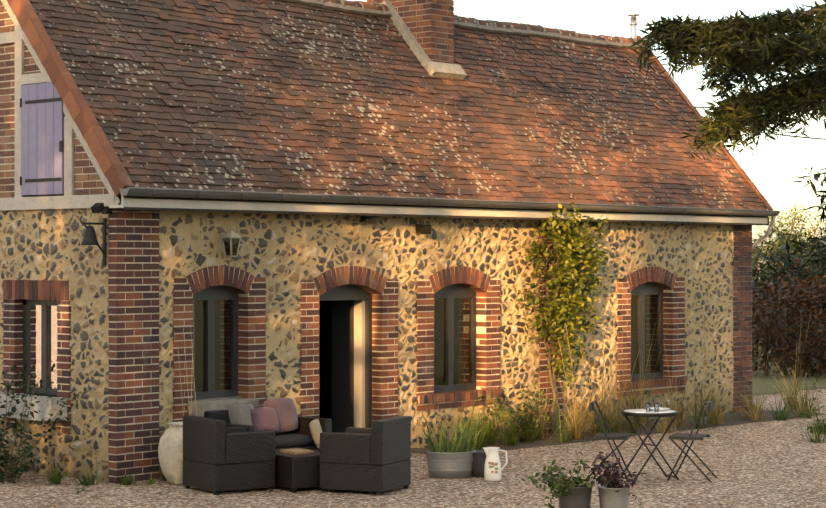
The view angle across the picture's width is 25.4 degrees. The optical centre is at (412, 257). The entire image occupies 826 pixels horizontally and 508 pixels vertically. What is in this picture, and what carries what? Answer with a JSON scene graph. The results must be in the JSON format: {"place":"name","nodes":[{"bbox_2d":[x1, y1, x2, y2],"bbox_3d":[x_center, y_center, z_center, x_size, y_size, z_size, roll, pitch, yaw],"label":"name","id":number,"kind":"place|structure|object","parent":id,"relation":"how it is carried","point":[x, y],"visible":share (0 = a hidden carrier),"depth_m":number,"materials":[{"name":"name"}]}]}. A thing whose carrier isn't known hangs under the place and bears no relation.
{"place":"outdoors","nodes":[
{"label":"outdoors","id":0,"kind":"place"},
{"bbox_2d":[0,392,67,420],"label":"window sill","id":1,"kind":"structure","parent":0,"point":[44,407],"depth_m":19.72,"materials":[{"name":"grey stone"}]},
{"bbox_2d":[0,0,108,197],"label":"brick wall","id":2,"kind":"structure","parent":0,"point":[86,177],"depth_m":20.42,"materials":[{"name":"red brick"}]},
{"bbox_2d":[178,327,196,415],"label":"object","id":3,"kind":"object","parent":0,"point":[187,380],"visible":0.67,"depth_m":19.43,"materials":[{"name":"beige"}]},
{"bbox_2d":[187,396,259,416],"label":"house stone sill","id":4,"kind":"structure","parent":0,"point":[200,407],"depth_m":20.05,"materials":[{"name":"grey stone"}]},
{"bbox_2d":[7,0,772,209],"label":"roof verge tiles","id":5,"kind":"object","parent":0,"point":[80,111],"visible":0.79,"depth_m":19.59,"materials":[{"name":"brown tile"}]},
{"bbox_2d":[28,0,767,209],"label":"roof tiles","id":6,"kind":"object","parent":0,"point":[247,101],"visible":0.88,"depth_m":23.20,"materials":[{"name":"brown tile"}]},
{"bbox_2d":[366,0,453,63],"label":"chimney bricks","id":7,"kind":"object","parent":6,"relation":"on","point":[430,28],"visible":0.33,"depth_m":25.09,"materials":[{"name":"red brick"}]},
{"bbox_2d":[280,0,644,48],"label":"ridge mortar","id":8,"kind":"object","parent":6,"relation":"on","point":[363,10],"visible":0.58,"depth_m":26.89,"materials":[{"name":"beige concrete"}]},
{"bbox_2d":[325,0,642,43],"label":"roof ridge tiles","id":9,"kind":"object","parent":8,"relation":"on","point":[374,6],"visible":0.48,"depth_m":27.34,"materials":[{"name":"brown tile"}]},
{"bbox_2d":[0,265,825,507],"bbox_3d":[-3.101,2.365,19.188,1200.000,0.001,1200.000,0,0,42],"label":"gravel ground","id":10,"kind":"structure","parent":0,"point":[753,474],"depth_m":19.05,"materials":[{"name":"beige gravel"}]},
{"bbox_2d":[0,361,90,483],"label":"gable plants","id":11,"kind":"object","parent":10,"relation":"on","point":[5,451],"depth_m":19.33,"materials":[{"name":"green plant"}]},
{"bbox_2d":[0,208,108,482],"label":"stone wall","id":12,"kind":"structure","parent":10,"relation":"on","point":[43,244],"depth_m":19.67,"materials":[{"name":"beige stone"}]},
{"bbox_2d":[3,280,70,433],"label":"gable window bricks","id":13,"kind":"object","parent":12,"relation":"in","point":[45,289],"visible":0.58,"depth_m":20.12,"materials":[{"name":"red brick"}]},
{"bbox_2d":[23,299,59,394],"bbox_3d":[-4.038,0.986,20.203,0.770,1.040,0.064,0,0,42],"label":"gable window frame","id":14,"kind":"object","parent":13,"relation":"in","point":[44,304],"visible":0.4,"depth_m":20.19,"materials":[{"name":"grey wood"}]},
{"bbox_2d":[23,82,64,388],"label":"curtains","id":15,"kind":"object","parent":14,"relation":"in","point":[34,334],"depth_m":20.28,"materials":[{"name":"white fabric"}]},
{"bbox_2d":[0,0,120,210],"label":"timber framing","id":16,"kind":"object","parent":12,"relation":"on","point":[69,199],"visible":0.48,"depth_m":20.00,"materials":[{"name":"beige wood"}]},
{"bbox_2d":[21,82,63,194],"bbox_3d":[-4.035,-1.290,19.974,0.734,1.210,0.031,0,0,42],"label":"window shutter","id":17,"kind":"object","parent":16,"relation":"attached to","point":[42,132],"visible":0.94,"depth_m":19.96,"materials":[{"name":"purple wood"}]},
{"bbox_2d":[20,97,62,184],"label":"shutter hinges","id":18,"kind":"object","parent":17,"relation":"attached to","point":[60,142],"visible":0.96,"depth_m":19.92,"materials":[{"name":"black metal"}]},
{"bbox_2d":[79,203,111,265],"bbox_3d":[-3.327,-0.242,19.139,0.240,0.655,0.337,0,0,42],"label":"bell","id":19,"kind":"object","parent":12,"relation":"attached to","point":[89,237],"visible":1,"depth_m":19.11,"materials":[{"name":"black metal"}]},
{"bbox_2d":[3,447,166,485],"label":"weeds","id":20,"kind":"object","parent":10,"relation":"on","point":[90,481],"visible":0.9,"depth_m":19.13,"materials":[{"name":"green plant"}]},
{"bbox_2d":[158,422,182,484],"bbox_3d":[-2.395,2.048,19.226,0.550,0.635,0.550,0,0,42],"label":"large urn","id":21,"kind":"object","parent":10,"relation":"on","point":[170,451],"visible":0.4,"depth_m":19.02,"materials":[{"name":"beige ceramic"}]},
{"bbox_2d":[183,406,410,495],"bbox_3d":[-1.240,1.996,19.114,2.607,0.740,2.281,0,0,42],"label":"patio furniture set","id":22,"kind":"object","parent":10,"relation":"on","point":[221,452],"visible":0.98,"depth_m":18.45,"materials":[{"name":"black wicker"}]},
{"bbox_2d":[229,404,253,425],"bbox_3d":[-1.839,1.766,19.963,0.198,0.340,0.383,0,0,30],"label":"throw pillow","id":23,"kind":"object","parent":22,"relation":"on","point":[240,414],"visible":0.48,"depth_m":19.87,"materials":[{"name":"grey fabric"}]},
{"bbox_2d":[251,398,297,432],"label":"throw pillows","id":24,"kind":"object","parent":22,"relation":"on","point":[276,415],"visible":0.9,"depth_m":20.20,"materials":[{"name":"pink fabric"}]},
{"bbox_2d":[275,433,314,448],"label":"lounge seat cushions","id":25,"kind":"object","parent":22,"relation":"on","point":[285,440],"visible":0.21,"depth_m":20.00,"materials":[{"name":"grey fabric"}]},
{"bbox_2d":[280,448,313,454],"bbox_3d":[-1.196,1.993,18.874,0.300,0.025,0.220,0,0,54],"label":"table top","id":26,"kind":"object","parent":22,"relation":"on","point":[295,451],"visible":1,"depth_m":18.82,"materials":[{"name":"brown wood"}]},
{"bbox_2d":[309,419,322,447],"bbox_3d":[-1.036,1.946,20.317,0.185,0.317,0.479,0,0,8],"label":"cushion","id":27,"kind":"object","parent":22,"relation":"on","point":[315,428],"visible":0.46,"depth_m":20.10,"materials":[{"name":"beige fabric"}]},
{"bbox_2d":[28,295,645,418],"bbox_3d":[-0.583,0.915,25.316,3.550,2.900,12.080,0,0,42],"label":"house interior","id":28,"kind":"object","parent":10,"relation":"on","point":[325,358],"visible":0.02,"depth_m":25.52,"materials":[{"name":"black"}]},
{"bbox_2d":[193,300,194,391],"bbox_3d":[-2.515,0.981,20.289,0.039,1.130,0.300,0,0,42],"label":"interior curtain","id":29,"kind":"object","parent":28,"relation":"hanging from","point":[193,340],"depth_m":20.41,"materials":[{"name":"beige fabric"}]},
{"bbox_2d":[75,409,739,493],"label":"yard weeds","id":30,"kind":"object","parent":10,"relation":"on","point":[83,489],"visible":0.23,"depth_m":18.61,"materials":[{"name":"green plant"}]},
{"bbox_2d":[0,409,822,507],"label":"yard fallen leaves","id":31,"kind":"object","parent":10,"relation":"on","point":[516,477],"visible":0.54,"depth_m":19.28,"materials":[{"name":"brown plant"}]},
{"bbox_2d":[108,208,751,483],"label":"brick pillars","id":32,"kind":"structure","parent":10,"relation":"on","point":[136,361],"depth_m":19.40,"materials":[{"name":"red brick"}]},
{"bbox_2d":[95,2,768,225],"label":"roof deck","id":33,"kind":"structure","parent":10,"relation":"on","point":[282,212],"depth_m":22.15,"materials":[{"name":"beige wood"}]},
{"bbox_2d":[0,5,105,433],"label":"brick wall","id":34,"kind":"structure","parent":33,"relation":"attached to","point":[61,341],"depth_m":20.39,"materials":[{"name":"red brick"}]},
{"bbox_2d":[361,215,431,233],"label":"floodlights","id":35,"kind":"object","parent":33,"relation":"attached to","point":[422,229],"visible":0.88,"depth_m":22.52,"materials":[{"name":"black metal"}]},
{"bbox_2d":[379,0,466,78],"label":"chimney mortar","id":36,"kind":"object","parent":33,"relation":"on","point":[443,70],"visible":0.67,"depth_m":25.07,"materials":[{"name":"beige concrete"}]},
{"bbox_2d":[109,194,767,223],"bbox_3d":[1.159,-0.605,23.750,0.235,0.180,12.680,0,0,42],"label":"fascia board","id":37,"kind":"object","parent":33,"relation":"attached to","point":[192,204],"depth_m":22.09,"materials":[{"name":"white wood"}]},
{"bbox_2d":[120,187,779,215],"bbox_3d":[1.320,-0.679,23.625,0.161,0.088,12.810,0,0,42],"label":"roof gutter","id":38,"kind":"object","parent":37,"relation":"attached to","point":[194,193],"visible":0.94,"depth_m":22.07,"materials":[{"name":"grey metal"}]},
{"bbox_2d":[752,216,774,248],"bbox_3d":[5.397,0.866,28.492,0.499,3.000,0.141,0,0,42],"label":"downspout","id":39,"kind":"object","parent":38,"relation":"attached to","point":[766,235],"visible":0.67,"depth_m":28.43,"materials":[{"name":"grey metal"}]},
{"bbox_2d":[151,190,777,215],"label":"gutter brackets","id":40,"kind":"object","parent":37,"relation":"attached to","point":[284,196],"visible":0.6,"depth_m":22.31,"materials":[{"name":"grey metal"}]},
{"bbox_2d":[159,210,732,478],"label":"stone wall","id":41,"kind":"structure","parent":10,"relation":"on","point":[285,255],"depth_m":23.26,"materials":[{"name":"beige stone"}]},
{"bbox_2d":[219,227,242,256],"bbox_3d":[-2.022,-0.173,20.209,0.240,0.333,0.180,0,0,42],"label":"wall lantern","id":42,"kind":"object","parent":41,"relation":"attached to","point":[230,234],"depth_m":20.19,"materials":[{"name":"grey metal"}]},
{"bbox_2d":[193,282,662,432],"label":"house window frames","id":43,"kind":"structure","parent":41,"relation":"in","point":[342,297],"depth_m":22.47,"materials":[{"name":"grey wood"}]},
{"bbox_2d":[354,300,364,427],"bbox_3d":[-0.651,1.427,22.331,0.140,1.836,0.050,0,0,42],"label":"door curtain","id":44,"kind":"object","parent":43,"relation":"attached to","point":[359,363],"visible":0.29,"depth_m":22.30,"materials":[{"name":"white fabric"}]},
{"bbox_2d":[193,295,658,390],"bbox_3d":[0.556,1.079,23.532,0.001,1.214,9.120,0,0,42],"label":"window glass","id":45,"kind":"object","parent":43,"relation":"in","point":[434,341],"visible":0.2,"depth_m":23.50,"materials":[{"name":"glass"}]},
{"bbox_2d":[173,220,685,433],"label":"brick surrounds","id":46,"kind":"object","parent":41,"relation":"attached to","point":[461,275],"depth_m":22.35,"materials":[{"name":"red brick"}]},
{"bbox_2d":[109,210,751,483],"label":"bricks","id":47,"kind":"object","parent":41,"relation":"attached to","point":[480,318],"visible":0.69,"depth_m":21.26,"materials":[{"name":"red brick"}]},
{"bbox_2d":[423,449,475,478],"bbox_3d":[0.407,2.224,19.799,0.385,0.282,0.611,0,0,77],"label":"zinc tub","id":48,"kind":"object","parent":10,"relation":"on","point":[444,465],"visible":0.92,"depth_m":19.64,"materials":[{"name":"grey metal"}]},
{"bbox_2d":[412,405,499,452],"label":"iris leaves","id":49,"kind":"object","parent":48,"relation":"in","point":[464,447],"visible":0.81,"depth_m":19.84,"materials":[{"name":"green plant"}]},
{"bbox_2d":[472,450,485,476],"bbox_3d":[0.738,2.229,19.838,0.276,0.272,0.276,0,0,42],"label":"dark bucket","id":50,"kind":"object","parent":10,"relation":"on","point":[479,457],"visible":0.5,"depth_m":19.73,"materials":[{"name":"metal"}]},
{"bbox_2d":[483,447,507,480],"bbox_3d":[0.865,2.191,19.530,0.187,0.350,0.243,0,0,42],"label":"enamel jug","id":51,"kind":"object","parent":10,"relation":"on","point":[492,454],"visible":1,"depth_m":19.45,"materials":[{"name":"white metal"}]},
{"bbox_2d":[488,462,497,473],"bbox_3d":[0.849,2.224,19.418,0.107,0.122,0.015,0,0,-1],"label":"pitcher decoration","id":52,"kind":"object","parent":51,"relation":"attached to","point":[495,464],"visible":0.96,"depth_m":19.41},
{"bbox_2d":[558,484,592,507],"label":"dark pot","id":53,"kind":"object","parent":10,"relation":"on","point":[580,497],"visible":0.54,"depth_m":16.52,"materials":[{"name":"grey metal"}]},
{"bbox_2d":[521,451,614,507],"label":"potted plant leaves","id":54,"kind":"object","parent":53,"relation":"in","point":[578,481],"visible":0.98,"depth_m":16.56,"materials":[{"name":"green plant"}]},
{"bbox_2d":[538,456,642,506],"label":"pot stems","id":55,"kind":"object","parent":54,"relation":"in","point":[590,479],"visible":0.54,"depth_m":16.57,"materials":[{"name":"green plant"}]},
{"bbox_2d":[597,485,629,507],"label":"zinc bucket","id":56,"kind":"object","parent":10,"relation":"on","point":[610,498],"visible":0.9,"depth_m":16.53,"materials":[{"name":"silver metal"}]},
{"bbox_2d":[585,451,647,507],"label":"purple pot leaves","id":57,"kind":"object","parent":56,"relation":"in","point":[615,472],"visible":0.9,"depth_m":16.57,"materials":[{"name":"purple plant"}]},
{"bbox_2d":[586,400,716,481],"bbox_3d":[2.542,1.954,19.561,1.386,0.835,0.607,0,0,11],"label":"bistro set table and chairs","id":58,"kind":"object","parent":10,"relation":"on","point":[624,437],"visible":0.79,"depth_m":19.43,"materials":[{"name":"black metal"}]},
{"bbox_2d":[624,407,675,412],"bbox_3d":[2.523,1.623,19.564,0.550,0.028,0.550,0,0,42],"label":"table top","id":59,"kind":"object","parent":58,"relation":"attached to","point":[663,410],"visible":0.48,"depth_m":19.50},
{"bbox_2d":[645,402,659,411],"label":"drinking glasses","id":60,"kind":"object","parent":59,"relation":"on","point":[649,407],"visible":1,"depth_m":19.40,"materials":[{"name":"clear glass"}]},
{"bbox_2d":[786,413,825,442],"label":"plant","id":61,"kind":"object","parent":10,"relation":"on","point":[823,429],"depth_m":23.61,"materials":[{"name":"green plant"}]},
{"bbox_2d":[807,375,824,441],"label":"wild plants","id":62,"kind":"object","parent":10,"relation":"on","point":[813,410],"depth_m":23.59,"materials":[{"name":"green plant"}]},
{"bbox_2d":[220,295,656,389],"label":"house inner reveals","id":63,"kind":"object","parent":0,"point":[225,306],"depth_m":23.89,"materials":[{"name":"beige paint"}]},
{"bbox_2d":[348,0,825,262],"label":"sky","id":64,"kind":"structure","parent":0,"point":[773,169],"materials":[{"name":"white"}]},
{"bbox_2d":[411,410,824,453],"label":"planting soil","id":65,"kind":"structure","parent":0,"point":[554,439],"depth_m":25.04,"materials":[{"name":"brown soil"}]},
{"bbox_2d":[477,387,555,441],"bbox_3d":[1.221,1.979,23.496,1.297,0.788,0.942,0,0,42],"label":"shrub","id":66,"kind":"object","parent":65,"relation":"on","point":[525,422],"depth_m":23.39,"materials":[{"name":"green plant"}]},
{"bbox_2d":[517,202,609,433],"bbox_3d":[2.180,0.818,24.598,0.872,3.103,2.062,0,0,42],"label":"vine","id":67,"kind":"object","parent":65,"relation":"on","point":[569,253],"depth_m":24.43,"materials":[{"name":"green plant"}]},
{"bbox_2d":[438,376,824,449],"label":"green plants","id":68,"kind":"object","parent":65,"relation":"on","point":[486,436],"depth_m":23.41,"materials":[{"name":"green plant"}]},
{"bbox_2d":[497,302,823,439],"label":"dry grass","id":69,"kind":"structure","parent":65,"relation":"on","point":[580,432],"depth_m":25.45,"materials":[{"name":"plant"}]},
{"bbox_2d":[628,13,639,38],"bbox_3d":[3.595,-3.632,29.924,0.200,0.675,0.200,0,0,42],"label":"chimney pipe","id":70,"kind":"object","parent":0,"point":[633,25],"visible":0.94,"depth_m":29.88,"materials":[{"name":"beige metal"}]},
{"bbox_2d":[628,0,825,159],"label":"cedar","id":71,"kind":"object","parent":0,"point":[722,55],"depth_m":15.24,"materials":[{"name":"green plant"}]},
{"bbox_2d":[694,106,825,139],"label":"power lines","id":72,"kind":"object","parent":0,"point":[775,133],"visible":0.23,"depth_m":35.56,"materials":[{"name":"black metal"}]},
{"bbox_2d":[752,232,825,378],"bbox_3d":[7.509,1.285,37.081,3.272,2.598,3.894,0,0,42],"label":"rust hedge leaves","id":73,"kind":"object","parent":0,"point":[760,325],"visible":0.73,"depth_m":36.16,"materials":[{"name":"brown plant"}]},
{"bbox_2d":[752,287,825,394],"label":"lawn","id":74,"kind":"structure","parent":0,"point":[761,380],"depth_m":35.13,"materials":[{"name":"green plant"}]},
{"bbox_2d":[752,111,825,369],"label":"tree","id":75,"kind":"object","parent":74,"relation":"on","point":[820,260],"depth_m":40.15,"materials":[{"name":"green plant"}]},
{"bbox_2d":[752,201,825,376],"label":"tree","id":76,"kind":"object","parent":74,"relation":"on","point":[763,274],"depth_m":50.48,"materials":[{"name":"green plant"}]},
{"bbox_2d":[752,203,825,270],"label":"tree","id":77,"kind":"object","parent":74,"relation":"on","point":[788,223],"depth_m":54.18,"materials":[{"name":"green plant"}]}
]}

